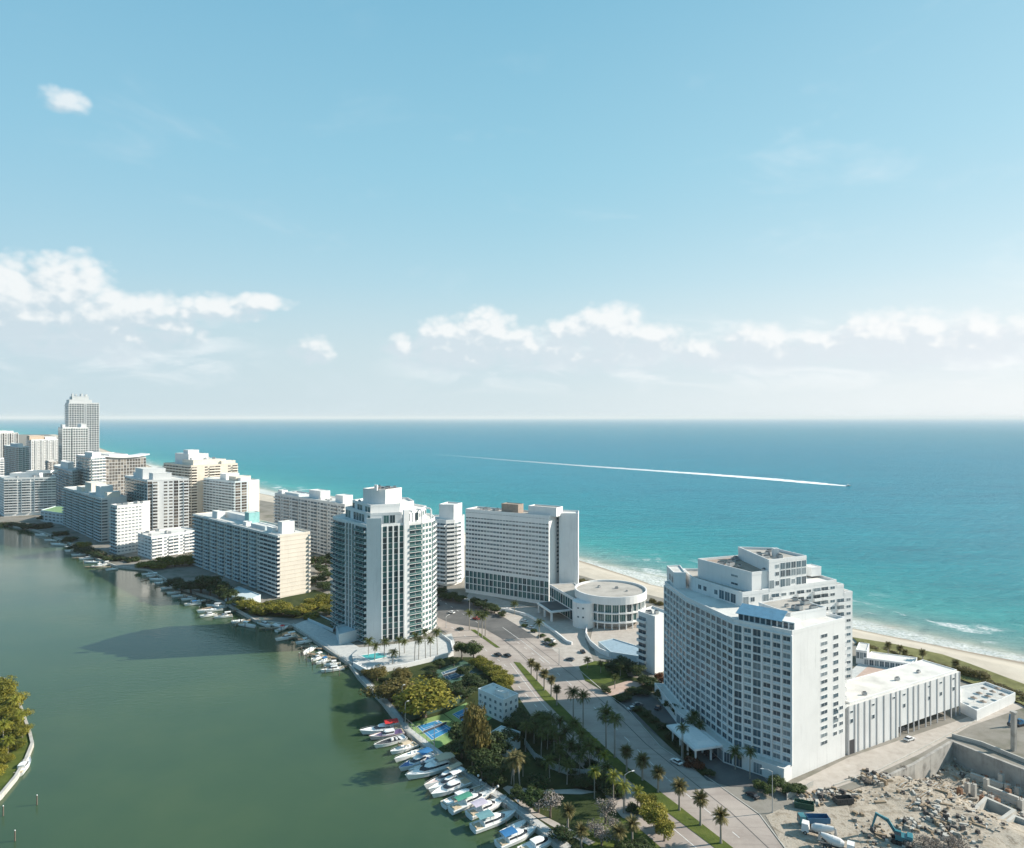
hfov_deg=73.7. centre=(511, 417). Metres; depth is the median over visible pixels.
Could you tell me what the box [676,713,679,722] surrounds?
window
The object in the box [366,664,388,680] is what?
tree
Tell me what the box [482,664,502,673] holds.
tree
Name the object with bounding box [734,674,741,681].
window
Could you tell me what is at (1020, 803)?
pile stub
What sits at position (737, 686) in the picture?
window
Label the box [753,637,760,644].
window
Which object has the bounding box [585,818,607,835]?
tree
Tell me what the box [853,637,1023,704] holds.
dune belt
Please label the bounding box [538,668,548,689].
palm tree
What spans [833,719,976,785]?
wall
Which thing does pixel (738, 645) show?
window
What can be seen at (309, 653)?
dock
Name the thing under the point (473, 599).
tree
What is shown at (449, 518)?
apartment block
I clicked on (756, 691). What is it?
window
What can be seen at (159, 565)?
tree
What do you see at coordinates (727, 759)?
window
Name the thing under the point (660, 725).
shrub
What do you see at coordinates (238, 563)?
window
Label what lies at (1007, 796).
foundation wall
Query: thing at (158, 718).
lagoon water
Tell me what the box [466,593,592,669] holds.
drive
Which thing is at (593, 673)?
lawn
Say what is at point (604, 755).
palm tree
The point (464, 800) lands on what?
motor boat
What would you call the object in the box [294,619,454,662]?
tower terrace
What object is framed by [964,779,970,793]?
pile stub
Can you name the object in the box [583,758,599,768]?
shrub
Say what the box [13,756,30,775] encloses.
motor boat
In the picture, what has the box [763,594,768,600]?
window
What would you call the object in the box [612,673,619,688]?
palm tree
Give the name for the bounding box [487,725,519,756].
white house
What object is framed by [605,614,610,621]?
window
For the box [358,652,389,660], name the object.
swimming pool
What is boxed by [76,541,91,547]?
tree
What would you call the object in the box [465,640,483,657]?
tree
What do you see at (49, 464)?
apartment tower
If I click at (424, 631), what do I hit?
palm tree
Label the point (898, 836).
excavator
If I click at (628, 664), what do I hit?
tree
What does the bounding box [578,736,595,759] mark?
palm tree
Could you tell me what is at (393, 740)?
motor boat
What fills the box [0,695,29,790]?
island ground
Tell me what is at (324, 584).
tree
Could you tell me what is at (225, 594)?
tree
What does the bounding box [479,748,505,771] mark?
tree
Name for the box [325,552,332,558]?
tree
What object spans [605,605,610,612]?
window
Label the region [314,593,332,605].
tree
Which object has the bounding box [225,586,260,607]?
waterside wing
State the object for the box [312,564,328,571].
tree
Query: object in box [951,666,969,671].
shrub
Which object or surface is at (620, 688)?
pink path
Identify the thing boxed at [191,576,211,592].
tree
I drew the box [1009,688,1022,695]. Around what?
shrub
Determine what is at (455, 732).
tree
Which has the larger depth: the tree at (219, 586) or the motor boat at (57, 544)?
the motor boat at (57, 544)
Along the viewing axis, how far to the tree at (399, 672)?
310.54 m
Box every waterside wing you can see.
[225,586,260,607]
[308,614,335,631]
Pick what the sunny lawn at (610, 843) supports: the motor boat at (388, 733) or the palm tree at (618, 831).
the palm tree at (618, 831)
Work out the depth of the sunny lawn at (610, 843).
194.95 m
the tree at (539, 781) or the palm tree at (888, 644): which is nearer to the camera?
the tree at (539, 781)
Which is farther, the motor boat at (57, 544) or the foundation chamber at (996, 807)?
the motor boat at (57, 544)
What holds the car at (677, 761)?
on the road at (751, 820)
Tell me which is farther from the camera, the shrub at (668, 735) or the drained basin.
the drained basin
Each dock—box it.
[259,626,293,628]
[298,643,322,649]
[307,651,338,658]
[506,815,520,826]
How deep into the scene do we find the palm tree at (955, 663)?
321.25 m
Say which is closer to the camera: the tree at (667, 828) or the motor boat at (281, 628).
the tree at (667, 828)
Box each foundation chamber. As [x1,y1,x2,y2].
[974,796,1015,818]
[1006,814,1023,825]
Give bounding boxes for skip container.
[794,798,813,810]
[833,794,853,805]
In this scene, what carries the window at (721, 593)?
in the resort hotel at (758, 649)
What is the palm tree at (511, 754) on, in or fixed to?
on the park
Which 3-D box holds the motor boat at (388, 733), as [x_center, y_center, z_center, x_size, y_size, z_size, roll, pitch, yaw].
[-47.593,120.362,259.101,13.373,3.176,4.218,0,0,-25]
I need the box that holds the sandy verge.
[766,799,860,847]
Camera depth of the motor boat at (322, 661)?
337.47 m
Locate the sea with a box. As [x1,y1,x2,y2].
[0,419,1023,661]
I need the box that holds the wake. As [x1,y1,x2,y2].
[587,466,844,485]
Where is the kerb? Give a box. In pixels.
[579,670,785,847]
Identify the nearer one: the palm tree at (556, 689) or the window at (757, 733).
the window at (757, 733)
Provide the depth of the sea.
1273.62 m
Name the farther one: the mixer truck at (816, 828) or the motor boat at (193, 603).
the motor boat at (193, 603)
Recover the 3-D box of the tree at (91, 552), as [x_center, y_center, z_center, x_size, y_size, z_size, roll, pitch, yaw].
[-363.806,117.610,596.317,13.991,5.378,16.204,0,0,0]
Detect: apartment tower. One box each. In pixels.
[0,431,18,457]
[0,457,3,475]
[4,443,29,475]
[26,435,57,469]
[44,460,57,474]
[53,460,80,505]
[58,424,87,466]
[64,394,98,451]
[76,451,105,485]
[101,452,149,494]
[125,467,188,530]
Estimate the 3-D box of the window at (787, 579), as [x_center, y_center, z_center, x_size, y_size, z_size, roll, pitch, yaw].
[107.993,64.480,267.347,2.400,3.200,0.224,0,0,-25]
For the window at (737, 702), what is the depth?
239.01 m
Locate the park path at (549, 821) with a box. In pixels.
[503,786,593,844]
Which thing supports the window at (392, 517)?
in the condominium tower at (384, 561)
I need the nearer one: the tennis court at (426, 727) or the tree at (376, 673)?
the tennis court at (426, 727)
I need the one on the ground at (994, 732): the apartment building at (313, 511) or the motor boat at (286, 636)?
the apartment building at (313, 511)
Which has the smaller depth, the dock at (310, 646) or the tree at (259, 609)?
the dock at (310, 646)
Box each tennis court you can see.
[408,714,454,748]
[437,660,484,682]
[444,702,491,723]
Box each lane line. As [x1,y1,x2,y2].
[510,663,694,846]
[519,643,739,837]
[527,640,767,847]
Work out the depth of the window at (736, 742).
238.87 m
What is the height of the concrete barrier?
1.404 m
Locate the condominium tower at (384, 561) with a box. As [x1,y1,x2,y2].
[330,485,436,644]
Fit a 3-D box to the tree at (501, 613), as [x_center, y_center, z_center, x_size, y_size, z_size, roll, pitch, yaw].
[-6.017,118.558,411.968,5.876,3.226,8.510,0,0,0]
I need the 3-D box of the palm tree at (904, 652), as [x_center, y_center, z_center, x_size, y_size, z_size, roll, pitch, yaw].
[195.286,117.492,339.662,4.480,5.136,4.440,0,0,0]
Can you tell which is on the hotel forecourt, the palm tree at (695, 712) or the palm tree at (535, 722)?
the palm tree at (695, 712)
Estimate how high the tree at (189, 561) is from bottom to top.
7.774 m
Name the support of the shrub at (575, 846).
on the park
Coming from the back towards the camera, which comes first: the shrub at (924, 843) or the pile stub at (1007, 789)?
the pile stub at (1007, 789)
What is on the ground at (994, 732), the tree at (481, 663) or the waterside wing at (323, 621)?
the waterside wing at (323, 621)
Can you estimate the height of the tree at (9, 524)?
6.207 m
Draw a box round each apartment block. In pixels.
[0,470,57,516]
[109,500,149,554]
[138,527,193,558]
[202,472,258,512]
[434,502,463,585]
[636,606,663,674]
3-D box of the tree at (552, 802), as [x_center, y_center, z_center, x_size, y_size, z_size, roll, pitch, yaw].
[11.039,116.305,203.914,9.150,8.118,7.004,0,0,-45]
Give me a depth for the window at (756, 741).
234.51 m
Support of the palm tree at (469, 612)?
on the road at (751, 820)
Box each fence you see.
[293,623,351,663]
[403,695,464,721]
[407,720,433,746]
[433,748,539,827]
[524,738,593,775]
[787,781,813,799]
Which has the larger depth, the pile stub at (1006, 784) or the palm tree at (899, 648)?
the palm tree at (899, 648)
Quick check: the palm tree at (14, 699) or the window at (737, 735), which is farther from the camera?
the palm tree at (14, 699)
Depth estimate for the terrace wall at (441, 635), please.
364.88 m
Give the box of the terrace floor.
[352,636,451,669]
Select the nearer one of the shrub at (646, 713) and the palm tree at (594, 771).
the palm tree at (594, 771)
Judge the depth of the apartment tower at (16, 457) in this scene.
1253.80 m
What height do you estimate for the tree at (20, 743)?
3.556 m
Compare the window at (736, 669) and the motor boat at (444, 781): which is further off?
the window at (736, 669)
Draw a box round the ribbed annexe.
[845,660,959,754]
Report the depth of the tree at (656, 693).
288.61 m
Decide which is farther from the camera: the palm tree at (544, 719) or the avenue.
the avenue
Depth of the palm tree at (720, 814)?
191.99 m
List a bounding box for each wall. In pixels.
[353,651,453,671]
[439,633,453,650]
[500,608,572,644]
[585,624,609,656]
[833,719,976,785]
[884,739,953,779]
[953,741,1023,789]
[970,772,1003,789]
[987,785,1023,805]
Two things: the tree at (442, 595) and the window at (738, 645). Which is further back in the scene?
the tree at (442, 595)
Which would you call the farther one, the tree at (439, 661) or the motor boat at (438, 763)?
the tree at (439, 661)
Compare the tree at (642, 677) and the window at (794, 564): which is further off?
the tree at (642, 677)
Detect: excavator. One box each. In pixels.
[870,812,912,847]
[1007,714,1023,726]
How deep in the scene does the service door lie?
243.55 m
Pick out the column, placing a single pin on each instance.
(1013, 730)
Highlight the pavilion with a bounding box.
[598,638,637,661]
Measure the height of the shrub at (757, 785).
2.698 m
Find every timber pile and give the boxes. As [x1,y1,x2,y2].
[896,780,911,787]
[905,801,914,808]
[916,790,931,798]
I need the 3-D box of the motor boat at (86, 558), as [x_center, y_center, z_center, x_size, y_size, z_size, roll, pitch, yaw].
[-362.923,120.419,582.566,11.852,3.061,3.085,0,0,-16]
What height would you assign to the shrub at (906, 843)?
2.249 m
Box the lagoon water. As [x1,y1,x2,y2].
[0,526,552,847]
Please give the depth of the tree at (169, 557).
545.95 m
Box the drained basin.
[855,666,884,677]
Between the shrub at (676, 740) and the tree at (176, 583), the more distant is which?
the tree at (176, 583)
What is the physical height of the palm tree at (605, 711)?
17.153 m
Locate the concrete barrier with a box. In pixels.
[952,733,1023,762]
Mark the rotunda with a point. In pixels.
(613, 603)
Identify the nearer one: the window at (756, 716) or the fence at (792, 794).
the fence at (792, 794)
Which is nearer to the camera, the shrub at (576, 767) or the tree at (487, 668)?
the shrub at (576, 767)
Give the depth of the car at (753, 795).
215.08 m
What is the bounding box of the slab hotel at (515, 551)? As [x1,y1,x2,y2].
[465,502,578,621]
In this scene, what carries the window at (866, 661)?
in the cabana row
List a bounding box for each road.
[328,566,782,847]
[792,702,1023,802]
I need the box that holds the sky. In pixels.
[0,0,1023,418]
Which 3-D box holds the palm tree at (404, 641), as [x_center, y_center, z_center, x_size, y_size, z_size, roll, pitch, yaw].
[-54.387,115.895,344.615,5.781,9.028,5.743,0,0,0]
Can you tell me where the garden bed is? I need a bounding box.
[587,676,654,702]
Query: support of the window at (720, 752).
in the resort hotel at (758, 649)
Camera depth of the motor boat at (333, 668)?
325.71 m
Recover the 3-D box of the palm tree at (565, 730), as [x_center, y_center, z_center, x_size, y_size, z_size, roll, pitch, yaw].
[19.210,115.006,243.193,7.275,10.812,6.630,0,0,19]
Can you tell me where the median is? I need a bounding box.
[514,662,732,847]
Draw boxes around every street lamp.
[673,728,681,757]
[760,768,772,812]
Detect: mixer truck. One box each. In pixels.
[801,819,836,839]
[818,832,854,847]
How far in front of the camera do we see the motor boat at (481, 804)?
209.16 m
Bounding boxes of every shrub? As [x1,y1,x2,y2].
[535,757,545,767]
[548,824,576,842]
[568,766,582,774]
[568,842,580,847]
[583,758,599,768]
[610,788,625,797]
[614,839,641,847]
[625,801,640,814]
[632,706,642,710]
[632,836,654,847]
[640,710,651,716]
[647,716,659,722]
[654,601,663,605]
[655,722,668,729]
[663,731,674,738]
[670,737,684,745]
[677,746,692,753]
[683,756,704,768]
[701,769,716,776]
[752,779,764,789]
[760,782,775,794]
[767,774,785,787]
[777,780,793,793]
[783,783,802,792]
[793,783,807,793]
[902,840,919,846]
[913,831,935,847]
[924,836,947,847]
[939,835,961,847]
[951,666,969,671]
[953,837,970,847]
[958,668,981,676]
[969,670,991,678]
[978,679,996,684]
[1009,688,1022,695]
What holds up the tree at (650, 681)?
on the garden bed
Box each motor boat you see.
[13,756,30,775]
[35,533,47,536]
[51,542,66,545]
[71,553,86,555]
[79,556,93,559]
[84,561,101,562]
[149,577,163,580]
[160,584,173,589]
[166,591,180,593]
[171,594,184,597]
[181,596,195,600]
[184,600,200,605]
[196,607,222,612]
[199,612,216,617]
[206,602,226,607]
[214,611,232,618]
[231,619,244,622]
[238,621,255,627]
[257,618,270,626]
[270,622,283,627]
[275,624,288,631]
[275,631,297,640]
[295,637,311,644]
[303,645,317,654]
[311,651,322,660]
[316,656,330,664]
[320,665,344,672]
[324,660,340,666]
[360,718,401,734]
[369,728,404,739]
[374,734,407,747]
[390,740,418,754]
[394,747,422,761]
[399,747,434,770]
[405,752,458,779]
[408,757,434,771]
[424,762,466,788]
[428,767,466,792]
[431,777,471,797]
[440,782,486,809]
[447,786,495,814]
[465,794,506,819]
[469,808,515,833]
[494,824,536,847]
[500,817,527,835]
[517,831,554,847]
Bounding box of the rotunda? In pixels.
[573,580,646,629]
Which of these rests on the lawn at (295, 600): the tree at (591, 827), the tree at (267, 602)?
the tree at (267, 602)
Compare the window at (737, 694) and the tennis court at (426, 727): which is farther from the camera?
the tennis court at (426, 727)
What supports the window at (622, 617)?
in the rotunda
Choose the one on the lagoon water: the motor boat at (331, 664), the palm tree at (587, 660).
the motor boat at (331, 664)
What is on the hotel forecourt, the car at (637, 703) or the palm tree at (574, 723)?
the car at (637, 703)
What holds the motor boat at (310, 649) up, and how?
on the lagoon water
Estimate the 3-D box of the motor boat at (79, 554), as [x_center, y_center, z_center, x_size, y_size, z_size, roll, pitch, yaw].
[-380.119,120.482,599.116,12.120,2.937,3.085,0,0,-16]
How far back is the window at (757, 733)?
234.39 m
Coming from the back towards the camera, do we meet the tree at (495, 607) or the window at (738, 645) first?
the tree at (495, 607)
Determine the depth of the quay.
221.78 m
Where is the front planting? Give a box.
[634,707,706,775]
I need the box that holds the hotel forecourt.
[618,694,768,786]
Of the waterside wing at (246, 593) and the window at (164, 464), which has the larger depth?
the window at (164, 464)
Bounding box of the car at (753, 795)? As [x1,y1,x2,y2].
[745,791,759,799]
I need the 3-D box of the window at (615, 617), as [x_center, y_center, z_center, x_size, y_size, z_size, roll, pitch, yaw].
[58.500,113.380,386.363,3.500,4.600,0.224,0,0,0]
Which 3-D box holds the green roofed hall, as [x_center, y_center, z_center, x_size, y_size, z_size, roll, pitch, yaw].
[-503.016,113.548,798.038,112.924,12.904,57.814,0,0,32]
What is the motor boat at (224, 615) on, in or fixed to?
on the lagoon water
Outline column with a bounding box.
[1010,710,1017,750]
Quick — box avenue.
[318,555,536,638]
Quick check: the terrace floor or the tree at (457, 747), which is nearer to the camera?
the tree at (457, 747)
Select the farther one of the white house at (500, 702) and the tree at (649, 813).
the white house at (500, 702)
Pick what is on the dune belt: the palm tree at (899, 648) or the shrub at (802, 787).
the palm tree at (899, 648)
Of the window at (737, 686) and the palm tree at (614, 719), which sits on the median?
the palm tree at (614, 719)
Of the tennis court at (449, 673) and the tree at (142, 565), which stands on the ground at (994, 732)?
the tree at (142, 565)
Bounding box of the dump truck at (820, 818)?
[797,812,830,824]
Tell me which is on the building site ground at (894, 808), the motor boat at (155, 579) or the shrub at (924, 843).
the shrub at (924, 843)
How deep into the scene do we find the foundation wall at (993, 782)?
235.17 m
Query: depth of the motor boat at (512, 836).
194.09 m
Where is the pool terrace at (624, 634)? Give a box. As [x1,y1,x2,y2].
[591,622,637,663]
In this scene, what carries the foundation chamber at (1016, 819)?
on the building site ground at (894, 808)
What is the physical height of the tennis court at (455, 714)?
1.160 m
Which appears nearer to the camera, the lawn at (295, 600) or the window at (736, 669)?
the window at (736, 669)
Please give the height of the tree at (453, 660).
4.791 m
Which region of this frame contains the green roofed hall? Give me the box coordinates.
[41,506,62,523]
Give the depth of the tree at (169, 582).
484.29 m
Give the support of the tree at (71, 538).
on the ground at (994, 732)
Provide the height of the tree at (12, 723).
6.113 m
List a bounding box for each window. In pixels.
[0,459,3,474]
[2,479,33,513]
[3,433,17,457]
[4,447,28,475]
[27,440,56,469]
[53,467,80,504]
[58,428,87,465]
[63,489,91,535]
[65,404,95,450]
[76,456,90,484]
[109,458,145,494]
[125,477,182,526]
[125,506,141,550]
[164,464,230,523]
[194,516,309,589]
[204,480,221,512]
[275,495,339,553]
[333,502,434,639]
[384,515,388,522]
[390,515,394,522]
[415,512,418,520]
[466,512,558,577]
[598,604,603,611]
[598,614,603,620]
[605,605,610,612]
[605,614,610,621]
[613,605,618,612]
[613,615,618,621]
[620,605,624,612]
[620,615,624,621]
[665,560,850,762]
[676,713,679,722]
[713,748,717,756]
[718,748,722,760]
[719,589,723,599]
[724,752,731,763]
[725,591,729,601]
[731,593,735,603]
[734,625,741,632]
[734,633,741,640]
[734,641,741,648]
[734,649,741,657]
[734,658,741,665]
[734,666,741,673]
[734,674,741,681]
[734,682,741,690]
[734,690,741,698]
[734,699,741,706]
[734,707,741,714]
[734,715,741,723]
[734,723,741,731]
[734,731,741,739]
[734,740,741,746]
[734,755,741,767]
[743,596,748,603]
[753,629,760,636]
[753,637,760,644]
[753,646,760,653]
[753,654,760,661]
[753,662,760,670]
[753,671,760,678]
[753,679,760,686]
[753,687,760,695]
[753,696,760,703]
[753,704,760,712]
[753,712,760,720]
[753,721,760,728]
[753,729,760,737]
[753,737,760,745]
[753,746,760,753]
[753,762,761,774]
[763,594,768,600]
[769,580,773,588]
[780,578,784,586]
[786,578,789,585]
[796,576,800,584]
[802,576,805,583]
[864,659,868,664]
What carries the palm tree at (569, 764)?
on the park
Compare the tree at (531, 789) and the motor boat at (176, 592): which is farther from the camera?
the motor boat at (176, 592)
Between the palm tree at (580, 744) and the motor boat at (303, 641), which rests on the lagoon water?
the motor boat at (303, 641)
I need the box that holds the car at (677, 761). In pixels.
[669,758,682,765]
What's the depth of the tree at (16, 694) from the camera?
277.66 m
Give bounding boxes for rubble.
[795,757,1023,847]
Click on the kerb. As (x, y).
(693, 768)
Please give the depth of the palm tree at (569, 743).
235.22 m
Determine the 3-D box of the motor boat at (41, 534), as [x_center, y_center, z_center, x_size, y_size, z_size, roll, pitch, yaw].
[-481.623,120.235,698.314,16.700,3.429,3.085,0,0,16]
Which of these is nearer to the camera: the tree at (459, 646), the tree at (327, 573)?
the tree at (459, 646)
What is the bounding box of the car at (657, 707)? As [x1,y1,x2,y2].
[654,705,661,710]
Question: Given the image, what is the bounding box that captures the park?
[367,657,622,847]
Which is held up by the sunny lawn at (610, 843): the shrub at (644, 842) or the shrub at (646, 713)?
the shrub at (644, 842)
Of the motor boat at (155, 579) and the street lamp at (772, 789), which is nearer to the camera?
the street lamp at (772, 789)
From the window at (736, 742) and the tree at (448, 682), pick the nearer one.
the window at (736, 742)
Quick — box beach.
[49,434,1023,683]
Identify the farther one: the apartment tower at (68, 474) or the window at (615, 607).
the apartment tower at (68, 474)
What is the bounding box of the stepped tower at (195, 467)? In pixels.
[162,449,237,525]
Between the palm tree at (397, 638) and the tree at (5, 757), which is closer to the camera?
the tree at (5, 757)
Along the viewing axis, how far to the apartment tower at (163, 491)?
661.25 m
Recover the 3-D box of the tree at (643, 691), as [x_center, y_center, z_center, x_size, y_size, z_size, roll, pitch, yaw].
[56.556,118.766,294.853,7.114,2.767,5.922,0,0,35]
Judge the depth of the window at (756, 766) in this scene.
229.35 m
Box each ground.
[0,434,1023,847]
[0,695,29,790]
[846,761,1023,847]
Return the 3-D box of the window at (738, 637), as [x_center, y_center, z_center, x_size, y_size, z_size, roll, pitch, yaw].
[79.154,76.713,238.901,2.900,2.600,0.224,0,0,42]
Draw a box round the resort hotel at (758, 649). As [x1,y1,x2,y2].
[654,547,852,781]
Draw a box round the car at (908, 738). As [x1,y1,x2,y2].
[903,735,914,741]
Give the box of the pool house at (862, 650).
[856,642,868,663]
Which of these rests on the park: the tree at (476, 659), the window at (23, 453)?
the tree at (476, 659)
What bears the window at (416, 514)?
in the condominium tower at (384, 561)
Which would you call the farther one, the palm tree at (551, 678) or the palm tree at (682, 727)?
the palm tree at (551, 678)
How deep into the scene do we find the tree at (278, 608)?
413.40 m
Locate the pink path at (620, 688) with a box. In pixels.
[600,681,642,695]
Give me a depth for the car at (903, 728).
261.17 m
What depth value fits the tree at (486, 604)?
423.21 m
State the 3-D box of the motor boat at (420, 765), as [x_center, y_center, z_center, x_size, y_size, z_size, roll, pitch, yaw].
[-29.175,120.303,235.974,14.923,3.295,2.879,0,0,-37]
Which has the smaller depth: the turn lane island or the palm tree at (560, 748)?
the palm tree at (560, 748)
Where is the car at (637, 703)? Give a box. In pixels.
[632,701,642,705]
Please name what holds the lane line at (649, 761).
on the road at (751, 820)
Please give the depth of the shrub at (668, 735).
254.49 m
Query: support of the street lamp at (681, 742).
on the front planting
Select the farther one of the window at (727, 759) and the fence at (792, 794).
the window at (727, 759)
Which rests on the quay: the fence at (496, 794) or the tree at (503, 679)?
the fence at (496, 794)
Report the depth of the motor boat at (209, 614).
415.22 m
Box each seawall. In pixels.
[0,678,33,799]
[13,526,563,847]
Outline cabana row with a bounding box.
[864,651,916,667]
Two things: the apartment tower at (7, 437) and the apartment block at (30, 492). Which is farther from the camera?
the apartment tower at (7, 437)
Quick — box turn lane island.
[472,630,499,647]
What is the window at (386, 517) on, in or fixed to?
in the condominium tower at (384, 561)
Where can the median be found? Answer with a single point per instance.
(691, 822)
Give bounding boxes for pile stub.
[956,785,962,795]
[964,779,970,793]
[970,781,976,797]
[983,775,989,789]
[998,771,1003,782]
[1004,780,1010,790]
[1005,786,1011,793]
[1014,784,1020,795]
[1017,796,1023,810]
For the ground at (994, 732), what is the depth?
277.74 m
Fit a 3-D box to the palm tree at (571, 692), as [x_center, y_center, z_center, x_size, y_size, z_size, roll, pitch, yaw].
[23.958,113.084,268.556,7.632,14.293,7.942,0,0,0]
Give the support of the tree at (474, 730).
on the park
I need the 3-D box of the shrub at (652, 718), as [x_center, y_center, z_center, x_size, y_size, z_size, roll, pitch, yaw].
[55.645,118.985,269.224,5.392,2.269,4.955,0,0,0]
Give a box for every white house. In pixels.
[478,683,517,721]
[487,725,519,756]
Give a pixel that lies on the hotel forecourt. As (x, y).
(728, 775)
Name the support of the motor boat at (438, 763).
on the lagoon water
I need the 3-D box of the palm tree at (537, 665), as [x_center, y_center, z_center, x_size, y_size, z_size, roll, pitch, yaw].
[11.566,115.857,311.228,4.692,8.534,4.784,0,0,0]
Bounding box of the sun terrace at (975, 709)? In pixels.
[960,682,1015,720]
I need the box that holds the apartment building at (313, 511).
[274,489,354,554]
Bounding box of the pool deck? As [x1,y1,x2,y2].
[852,652,888,677]
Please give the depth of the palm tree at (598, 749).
230.56 m
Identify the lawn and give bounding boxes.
[239,590,328,618]
[579,661,627,683]
[584,816,660,847]
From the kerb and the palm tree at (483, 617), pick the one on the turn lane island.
the palm tree at (483, 617)
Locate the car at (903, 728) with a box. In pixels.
[898,726,906,731]
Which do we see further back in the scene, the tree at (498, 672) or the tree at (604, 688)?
the tree at (498, 672)
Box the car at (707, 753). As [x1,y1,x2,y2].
[703,751,716,758]
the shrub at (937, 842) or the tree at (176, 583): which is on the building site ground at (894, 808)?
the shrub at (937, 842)
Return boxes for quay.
[360,676,570,847]
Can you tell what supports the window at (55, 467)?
in the apartment tower at (68, 474)
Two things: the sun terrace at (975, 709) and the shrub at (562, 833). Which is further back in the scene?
the sun terrace at (975, 709)
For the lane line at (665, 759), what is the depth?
236.41 m
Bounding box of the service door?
[849,739,853,754]
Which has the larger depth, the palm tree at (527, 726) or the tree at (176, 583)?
the tree at (176, 583)
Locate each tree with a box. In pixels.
[0,675,16,684]
[0,680,18,697]
[0,691,30,706]
[0,699,18,719]
[0,719,13,740]
[0,720,14,734]
[0,735,14,752]
[0,741,11,754]
[0,752,15,762]
[0,763,8,774]
[1,707,35,721]
[1,720,23,735]
[2,521,17,526]
[6,723,33,737]
[7,695,21,706]
[8,739,26,750]
[12,710,27,720]
[16,523,31,528]
[22,523,41,528]
[34,522,54,528]
[51,530,69,536]
[60,535,78,542]
[65,543,78,548]
[71,546,90,551]
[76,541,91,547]
[77,546,94,552]
[85,549,101,554]
[91,551,107,556]
[101,554,114,560]
[111,554,126,560]
[124,556,140,562]
[135,561,147,567]
[140,560,154,566]
[145,561,167,568]
[154,555,175,565]
[160,557,181,565]
[163,577,183,585]
[172,579,186,589]
[176,553,193,565]
[177,580,194,593]
[180,557,195,564]
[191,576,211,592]
[194,575,222,595]
[206,581,233,598]
[216,588,239,600]
[225,596,245,605]
[235,598,261,609]
[248,603,270,615]
[262,599,284,608]
[265,602,293,613]
[281,606,306,616]
[297,603,316,612]
[302,597,323,608]
[303,611,319,619]
[310,555,325,563]
[310,575,327,583]
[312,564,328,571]
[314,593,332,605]
[315,558,332,565]
[315,581,331,589]
[316,570,332,578]
[317,604,332,614]
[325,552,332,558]
[358,677,413,700]
[359,669,368,676]
[363,636,374,655]
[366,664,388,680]
[370,641,380,659]
[378,636,389,655]
[387,648,399,663]
[391,667,412,677]
[392,675,460,717]
[395,636,402,656]
[399,637,408,652]
[411,632,419,660]
[413,636,423,659]
[420,628,429,657]
[424,636,435,656]
[424,668,439,675]
[431,628,441,654]
[433,658,445,667]
[436,586,447,593]
[437,592,450,598]
[443,739,467,757]
[444,591,457,600]
[444,679,452,692]
[447,680,463,696]
[448,720,465,740]
[449,656,458,666]
[452,641,467,658]
[454,595,467,601]
[455,665,473,674]
[455,686,477,697]
[460,700,491,762]
[461,672,480,682]
[461,676,488,686]
[463,744,484,765]
[464,608,472,629]
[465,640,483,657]
[466,758,496,779]
[468,597,479,603]
[468,654,487,664]
[472,609,483,635]
[473,599,487,607]
[473,728,502,747]
[474,660,494,669]
[478,613,486,637]
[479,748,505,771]
[482,602,494,609]
[482,610,489,635]
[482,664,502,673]
[482,767,506,786]
[486,604,500,612]
[486,669,508,678]
[488,738,513,761]
[491,673,514,685]
[494,727,523,741]
[497,611,506,616]
[497,682,509,687]
[500,715,525,730]
[501,748,523,784]
[504,754,523,784]
[507,750,524,784]
[509,783,522,800]
[510,600,519,613]
[511,707,527,718]
[518,788,553,812]
[519,719,534,751]
[519,751,532,776]
[519,786,541,807]
[524,714,543,733]
[526,658,534,674]
[526,773,551,789]
[527,718,543,743]
[529,709,543,720]
[533,618,544,637]
[533,662,541,680]
[534,789,563,817]
[535,726,549,756]
[537,714,553,739]
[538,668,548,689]
[540,720,557,748]
[540,753,556,780]
[542,725,560,743]
[545,711,557,724]
[545,725,559,751]
[546,675,555,696]
[550,715,568,740]
[550,738,569,772]
[552,684,561,704]
[556,724,574,754]
[559,757,576,784]
[559,801,575,828]
[562,735,578,761]
[564,686,580,717]
[565,716,582,743]
[570,773,585,786]
[571,747,587,773]
[572,725,590,749]
[573,688,590,727]
[573,820,588,847]
[574,773,597,787]
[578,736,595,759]
[579,738,599,767]
[583,656,591,667]
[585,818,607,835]
[587,736,600,758]
[587,764,602,798]
[588,770,609,784]
[591,745,606,766]
[594,823,616,845]
[595,797,618,823]
[596,661,603,672]
[596,700,615,748]
[596,759,616,780]
[597,750,612,761]
[597,779,619,795]
[600,685,610,692]
[604,660,618,672]
[605,711,624,757]
[605,768,622,801]
[605,816,624,834]
[610,821,627,842]
[611,655,630,662]
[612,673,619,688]
[614,778,631,812]
[615,694,631,700]
[617,662,624,675]
[617,742,633,771]
[621,660,638,672]
[623,813,640,840]
[624,686,640,694]
[628,664,647,675]
[629,783,645,804]
[633,751,649,780]
[634,793,657,804]
[636,674,651,684]
[636,800,669,832]
[638,688,651,694]
[644,677,659,689]
[650,764,665,792]
[652,689,660,699]
[654,672,663,682]
[654,818,675,841]
[662,700,668,706]
[669,703,683,715]
[670,777,688,810]
[675,722,689,759]
[683,714,696,724]
[687,708,699,719]
[691,788,709,825]
[693,718,706,730]
[711,805,729,843]
[727,744,743,769]
[742,745,756,778]
[884,641,891,653]
[896,644,903,653]
[901,648,909,655]
[919,648,926,659]
[951,659,960,666]

